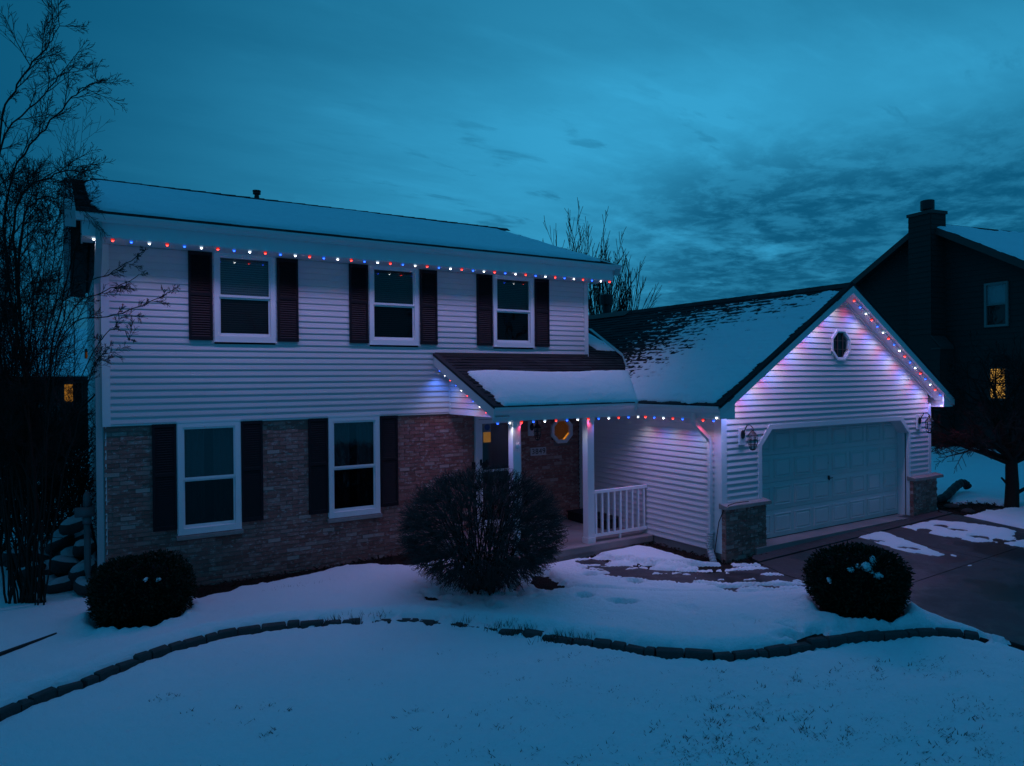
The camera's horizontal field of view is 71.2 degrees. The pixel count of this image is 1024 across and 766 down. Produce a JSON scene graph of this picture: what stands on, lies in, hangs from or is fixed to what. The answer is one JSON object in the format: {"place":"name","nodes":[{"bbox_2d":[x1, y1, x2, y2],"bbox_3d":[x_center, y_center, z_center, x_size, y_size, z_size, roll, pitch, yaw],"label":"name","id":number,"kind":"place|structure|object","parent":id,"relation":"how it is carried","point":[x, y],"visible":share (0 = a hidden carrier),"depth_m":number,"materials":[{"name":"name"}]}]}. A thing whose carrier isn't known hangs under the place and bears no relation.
{"place":"outdoors","nodes":[
{"label":"outdoors","id":0,"kind":"place"},
{"bbox_2d":[21,562,45,581],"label":"boulder","id":1,"kind":"object","parent":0,"point":[23,570],"visible":0.28,"depth_m":11.16,"materials":[{"name":"grey stone"}]},
{"bbox_2d":[0,0,1023,328],"label":"sky","id":2,"kind":"structure","parent":0,"point":[739,148],"materials":[{"name":"blue"}]},
{"bbox_2d":[0,446,1023,765],"bbox_3d":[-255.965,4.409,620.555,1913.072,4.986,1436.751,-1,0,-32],"label":"ground","id":3,"kind":"structure","parent":0,"point":[546,583],"depth_m":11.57,"materials":[{"name":"white snow"}]},
{"bbox_2d":[2,549,31,567],"bbox_3d":[-8.258,2.926,11.906,0.441,0.349,0.421,-1,0,-32],"label":"boulder","id":4,"kind":"object","parent":3,"relation":"on","point":[4,556],"visible":0.23,"depth_m":11.75,"materials":[{"name":"grey stone"}]},
{"bbox_2d":[0,632,56,655],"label":"border strip","id":5,"kind":"object","parent":3,"relation":"on","point":[7,651],"visible":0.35,"depth_m":8.56,"materials":[{"name":"black plastic"}]},
{"bbox_2d":[0,357,88,505],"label":"bare shrub","id":6,"kind":"object","parent":3,"relation":"on","point":[70,423],"visible":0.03,"depth_m":18.87,"materials":[{"name":"brown plant"}]},
{"bbox_2d":[1,329,88,447],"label":"house","id":7,"kind":"structure","parent":3,"relation":"on","point":[84,355],"depth_m":34.07,"materials":[{"name":"brown"}]},
{"bbox_2d":[63,381,82,403],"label":"window","id":8,"kind":"structure","parent":7,"relation":"in","point":[68,384],"depth_m":33.91,"materials":[{"name":"glass"}]},
{"bbox_2d":[37,574,57,582],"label":"boulder","id":9,"kind":"object","parent":3,"relation":"on","point":[52,577],"visible":0.23,"depth_m":11.00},
{"bbox_2d":[48,555,79,574],"bbox_3d":[-7.000,2.857,11.206,0.455,0.326,0.404,-1,0,-32],"label":"boulder","id":10,"kind":"object","parent":9,"relation":"on","point":[62,564],"visible":0.79,"depth_m":11.05,"materials":[{"name":"grey stone"}]},
{"bbox_2d":[72,539,95,557],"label":"boulder","id":11,"kind":"object","parent":10,"relation":"on","point":[78,550],"visible":0.56,"depth_m":11.24,"materials":[{"name":"grey stone"}]},
{"bbox_2d":[0,390,96,569],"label":"bare shrub","id":12,"kind":"object","parent":3,"relation":"on","point":[63,505],"visible":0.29,"depth_m":12.69,"materials":[{"name":"brown plant"}]},
{"bbox_2d":[0,376,96,544],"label":"bare shrub","id":13,"kind":"object","parent":3,"relation":"on","point":[80,482],"visible":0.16,"depth_m":14.37,"materials":[{"name":"brown plant"}]},
{"bbox_2d":[44,560,67,576],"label":"boulder","id":14,"kind":"object","parent":3,"relation":"on","point":[46,562],"visible":0.05,"depth_m":11.32,"materials":[{"name":"grey stone"}]},
{"bbox_2d":[30,546,52,560],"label":"boulder","id":15,"kind":"object","parent":14,"relation":"on","point":[46,556],"visible":0.07,"depth_m":11.66,"materials":[{"name":"grey stone"}]},
{"bbox_2d":[45,534,74,553],"bbox_3d":[-7.459,2.637,11.797,0.418,0.339,0.420,-1,0,-32],"label":"boulder","id":16,"kind":"object","parent":15,"relation":"on","point":[61,542],"visible":0.77,"depth_m":11.65,"materials":[{"name":"grey stone"}]},
{"bbox_2d":[47,529,83,556],"bbox_3d":[-7.429,2.681,11.997,0.626,0.562,0.635,-1,0,-32],"label":"boulder","id":17,"kind":"object","parent":14,"relation":"on","point":[79,535],"visible":0.11,"depth_m":11.85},
{"bbox_2d":[57,546,91,560],"bbox_3d":[-7.103,2.854,11.598,0.492,0.394,0.482,-1,0,-32],"label":"boulder","id":18,"kind":"object","parent":14,"relation":"on","point":[67,551],"visible":0.18,"depth_m":11.46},
{"bbox_2d":[58,515,83,535],"bbox_3d":[-7.101,2.292,11.605,0.450,0.304,0.420,-1,0,-32],"label":"boulder","id":19,"kind":"object","parent":18,"relation":"on","point":[71,525],"visible":0.62,"depth_m":11.45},
{"bbox_2d":[0,100,112,554],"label":"bare tree","id":20,"kind":"object","parent":3,"relation":"on","point":[73,367],"visible":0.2,"depth_m":13.02,"materials":[{"name":"brown plant"}]},
{"bbox_2d":[46,575,72,593],"bbox_3d":[-6.825,3.073,10.899,0.505,0.276,0.415,-1,0,-32],"label":"boulder","id":21,"kind":"object","parent":3,"relation":"on","point":[60,584],"visible":0.68,"depth_m":10.73,"materials":[{"name":"grey stone"}]},
{"bbox_2d":[68,559,96,581],"bbox_3d":[-6.609,2.887,10.997,0.405,0.315,0.408,-1,0,-32],"label":"boulder","id":22,"kind":"object","parent":21,"relation":"on","point":[76,571],"visible":0.56,"depth_m":10.86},
{"bbox_2d":[73,576,87,594],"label":"boulder","id":23,"kind":"object","parent":3,"relation":"on","point":[79,584],"visible":0.48,"depth_m":10.53,"materials":[{"name":"grey stone"}]},
{"bbox_2d":[0,0,180,604],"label":"bare tree","id":24,"kind":"object","parent":3,"relation":"on","point":[32,589],"visible":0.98,"depth_m":10.02,"materials":[{"name":"brown plant"}]},
{"bbox_2d":[83,548,198,628],"bbox_3d":[-4.971,2.780,9.588,1.367,1.021,1.391,-1,0,-32],"label":"evergreen bush","id":25,"kind":"object","parent":3,"relation":"on","point":[152,589],"visible":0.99,"depth_m":9.24,"materials":[{"name":"green plant"}]},
{"bbox_2d":[392,462,571,595],"bbox_3d":[-0.420,2.177,10.667,2.644,2.003,2.658,-1,0,-32],"label":"round bush","id":26,"kind":"object","parent":3,"relation":"on","point":[493,575],"visible":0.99,"depth_m":10.20,"materials":[{"name":"green plant"}]},
{"bbox_2d":[0,618,979,721],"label":"garden edging","id":27,"kind":"object","parent":3,"relation":"on","point":[103,674],"visible":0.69,"depth_m":8.51,"materials":[{"name":"grey stone"}]},
{"bbox_2d":[63,178,954,586],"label":"house","id":28,"kind":"structure","parent":3,"relation":"on","point":[261,414],"depth_m":12.58,"materials":[{"name":"white plastic"}]},
{"bbox_2d":[74,491,94,580],"bbox_3d":[-6.293,2.330,10.611,0.336,1.423,0.268,-1,0,-32],"label":"utility pipe","id":29,"kind":"object","parent":28,"relation":"attached to","point":[86,512],"visible":0.81,"depth_m":10.63,"materials":[{"name":"grey metal"}]},
{"bbox_2d":[176,419,241,535],"bbox_3d":[-4.795,1.468,11.324,0.952,1.775,0.120,-1,0,-32],"label":"window","id":30,"kind":"structure","parent":28,"relation":"in","point":[209,494],"depth_m":11.33,"materials":[{"name":"white plastic"}]},
{"bbox_2d":[212,252,276,342],"bbox_3d":[-4.335,-1.398,11.591,0.977,1.485,0.120,-1,0,-32],"label":"window","id":31,"kind":"structure","parent":28,"relation":"in","point":[244,287],"depth_m":11.59,"materials":[{"name":"white plastic"}]},
{"bbox_2d":[85,180,599,260],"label":"snow","id":32,"kind":"structure","parent":28,"relation":"on","point":[120,197],"depth_m":13.27,"materials":[{"name":"white snow"}]},
{"bbox_2d":[87,236,611,282],"bbox_3d":[-1.908,-2.067,12.412,9.412,0.052,0.051,-1,0,-32],"label":"light string","id":33,"kind":"object","parent":28,"relation":"attached to","point":[280,253],"visible":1,"depth_m":11.78,"materials":[{"name":"multicoloured plastic"}]},
{"bbox_2d":[328,414,380,518],"bbox_3d":[-2.784,1.442,12.588,0.952,1.775,0.120,-1,0,-32],"label":"window","id":34,"kind":"structure","parent":28,"relation":"in","point":[353,440],"depth_m":12.60,"materials":[{"name":"white plastic"}]},
{"bbox_2d":[368,265,419,345],"bbox_3d":[-2.151,-1.426,12.964,0.977,1.485,0.120,-1,0,-32],"label":"window","id":35,"kind":"structure","parent":28,"relation":"in","point":[393,293],"depth_m":12.97,"materials":[{"name":"white plastic"}]},
{"bbox_2d":[474,416,520,529],"bbox_3d":[-0.266,1.735,14.126,1.045,2.244,0.132,-1,0,-32],"label":"front door","id":36,"kind":"structure","parent":28,"relation":"in","point":[490,437],"depth_m":14.08,"materials":[{"name":"white plastic"}]},
{"bbox_2d":[492,275,534,347],"bbox_3d":[0.012,-1.453,14.323,0.977,1.485,0.120,-1,0,-32],"label":"window","id":37,"kind":"structure","parent":28,"relation":"in","point":[513,297],"depth_m":14.34,"materials":[{"name":"white plastic"}]},
{"bbox_2d":[528,420,541,439],"bbox_3d":[0.470,0.935,14.428,0.170,0.440,0.325,-1,0,-32],"label":"wall lantern","id":38,"kind":"object","parent":28,"relation":"attached to","point":[532,426],"depth_m":14.50,"materials":[{"name":"black metal"}]},
{"bbox_2d":[530,447,545,455],"bbox_3d":[0.541,1.403,14.645,0.380,0.160,0.028,-1,0,-32],"label":"house number plaque","id":39,"kind":"object","parent":28,"relation":"attached to","point":[538,451],"visible":1,"depth_m":14.64,"materials":[{"name":"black metal"}]},
{"bbox_2d":[468,333,637,405],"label":"snow","id":40,"kind":"structure","parent":28,"relation":"on","point":[508,388],"depth_m":12.84,"materials":[{"name":"white snow"}]},
{"bbox_2d":[551,419,572,442],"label":"window","id":41,"kind":"structure","parent":28,"relation":"in","point":[561,429],"depth_m":15.00,"materials":[{"name":"glass"}]},
{"bbox_2d":[494,415,638,423],"bbox_3d":[1.038,0.630,12.431,3.122,0.056,0.051,-1,0,-32],"label":"light string","id":42,"kind":"object","parent":28,"relation":"attached to","point":[566,419],"visible":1,"depth_m":12.35,"materials":[{"name":"multicoloured plastic"}]},
{"bbox_2d":[566,508,618,528],"bbox_3d":[1.649,2.741,14.450,0.440,0.188,1.240,-1,0,-32],"label":"storage bench","id":43,"kind":"object","parent":28,"relation":"on","point":[575,515],"visible":0.43,"depth_m":14.45,"materials":[{"name":"black plastic"}]},
{"bbox_2d":[641,415,719,421],"bbox_3d":[2.855,0.608,12.374,0.054,0.053,1.900,-1,0,-32],"label":"light string","id":44,"kind":"object","parent":28,"relation":"attached to","point":[682,418],"visible":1,"depth_m":12.36,"materials":[{"name":"multicoloured plastic"}]},
{"bbox_2d":[618,290,838,403],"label":"snow","id":45,"kind":"structure","parent":28,"relation":"on","point":[730,355],"depth_m":13.43,"materials":[{"name":"white snow"}]},
{"bbox_2d":[714,501,748,553],"bbox_3d":[3.708,2.490,11.946,0.647,0.997,0.233,-1,0,-8],"label":"cable","id":46,"kind":"object","parent":28,"relation":"hanging from","point":[719,521],"visible":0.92,"depth_m":11.95,"materials":[{"name":"black plastic"}]},
{"bbox_2d":[738,424,757,450],"bbox_3d":[3.991,0.914,12.040,0.170,0.440,0.325,-1,0,-32],"label":"wall lantern","id":47,"kind":"object","parent":28,"relation":"attached to","point":[742,435],"depth_m":12.11,"materials":[{"name":"black metal"}]},
{"bbox_2d":[762,421,897,537],"bbox_3d":[6.197,1.786,13.893,4.750,1.999,0.100,-1,0,-32],"label":"garage door","id":48,"kind":"structure","parent":28,"relation":"in","point":[814,477],"depth_m":13.85,"materials":[{"name":"paint"}]},
{"bbox_2d":[830,329,850,359],"bbox_3d":[6.271,-0.727,13.696,0.590,0.590,0.105,-1,0,-32],"label":"window","id":49,"kind":"structure","parent":28,"relation":"in","point":[840,343],"depth_m":13.73,"materials":[{"name":"white plastic"}]},
{"bbox_2d":[853,299,942,396],"bbox_3d":[7.950,-0.545,14.467,3.494,2.128,0.051,-1,0,-32],"label":"light string","id":50,"kind":"object","parent":28,"relation":"attached to","point":[888,338],"visible":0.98,"depth_m":14.29,"materials":[{"name":"multicoloured plastic"}]},
{"bbox_2d":[916,412,933,433],"bbox_3d":[8.672,0.834,14.982,0.170,0.440,0.325,-1,0,-32],"label":"wall lantern","id":51,"kind":"object","parent":28,"relation":"attached to","point":[919,418],"depth_m":14.96,"materials":[{"name":"black metal"}]},
{"bbox_2d":[191,500,1003,596],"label":"mulch chips","id":52,"kind":"object","parent":3,"relation":"on","point":[651,545],"visible":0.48,"depth_m":12.36,"materials":[{"name":"brown plant"}]},
{"bbox_2d":[542,197,661,314],"bbox_3d":[3.728,-2.506,30.063,5.429,10.291,3.416,-1,0,2],"label":"bare tree","id":53,"kind":"object","parent":3,"relation":"on","point":[597,292],"visible":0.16,"depth_m":29.76,"materials":[{"name":"brown plant"}]},
{"bbox_2d":[575,559,807,591],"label":"walkway","id":54,"kind":"structure","parent":3,"relation":"on","point":[728,577],"depth_m":11.21,"materials":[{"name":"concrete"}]},
{"bbox_2d":[801,540,916,620],"bbox_3d":[4.582,2.631,9.473,1.314,1.061,1.310,-1,0,-32],"label":"evergreen bush","id":55,"kind":"object","parent":3,"relation":"on","point":[858,580],"visible":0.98,"depth_m":9.12,"materials":[{"name":"green plant"}]},
{"bbox_2d":[851,199,1023,449],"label":"house","id":56,"kind":"structure","parent":3,"relation":"on","point":[931,285],"depth_m":27.21,"materials":[{"name":"brown"}]},
{"bbox_2d":[984,281,1008,327],"bbox_3d":[17.447,-2.827,25.746,0.080,1.600,0.850,-1,0,-22],"label":"window","id":57,"kind":"structure","parent":56,"relation":"in","point":[996,293],"depth_m":25.73,"materials":[{"name":"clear glass"}]},
{"bbox_2d":[988,367,1008,399],"bbox_3d":[17.491,0.018,25.720,0.080,1.210,0.700,-1,0,-22],"label":"window","id":58,"kind":"structure","parent":56,"relation":"in","point":[990,367],"depth_m":25.72,"materials":[{"name":"yellow glass"}]},
{"bbox_2d":[944,503,959,508],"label":"bed stone","id":59,"kind":"object","parent":3,"relation":"on","point":[949,506],"visible":0.88,"depth_m":15.61,"materials":[{"name":"grey stone"}]},
{"bbox_2d":[937,479,971,503],"bbox_3d":[10.217,2.533,16.673,1.826,0.464,0.266,-1,0,-35],"label":"drain pipe","id":60,"kind":"object","parent":3,"relation":"on","point":[952,490],"visible":0.88,"depth_m":16.68,"materials":[{"name":"black plastic"}]},
{"bbox_2d":[961,508,974,513],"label":"bed stone","id":61,"kind":"object","parent":3,"relation":"on","point":[968,510],"visible":0.86,"depth_m":15.12,"materials":[{"name":"grey stone"}]},
{"bbox_2d":[931,327,1023,507],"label":"bare tree","id":62,"kind":"object","parent":3,"relation":"on","point":[1010,455],"visible":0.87,"depth_m":15.45,"materials":[{"name":"brown plant"}]},
{"bbox_2d":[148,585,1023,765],"bbox_3d":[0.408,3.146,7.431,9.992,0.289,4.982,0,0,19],"label":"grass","id":63,"kind":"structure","parent":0,"point":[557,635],"depth_m":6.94,"materials":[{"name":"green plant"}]},
{"bbox_2d":[752,510,1023,647],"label":"driveway","id":64,"kind":"structure","parent":0,"point":[984,592],"depth_m":11.32,"materials":[{"name":"concrete"}]}
]}

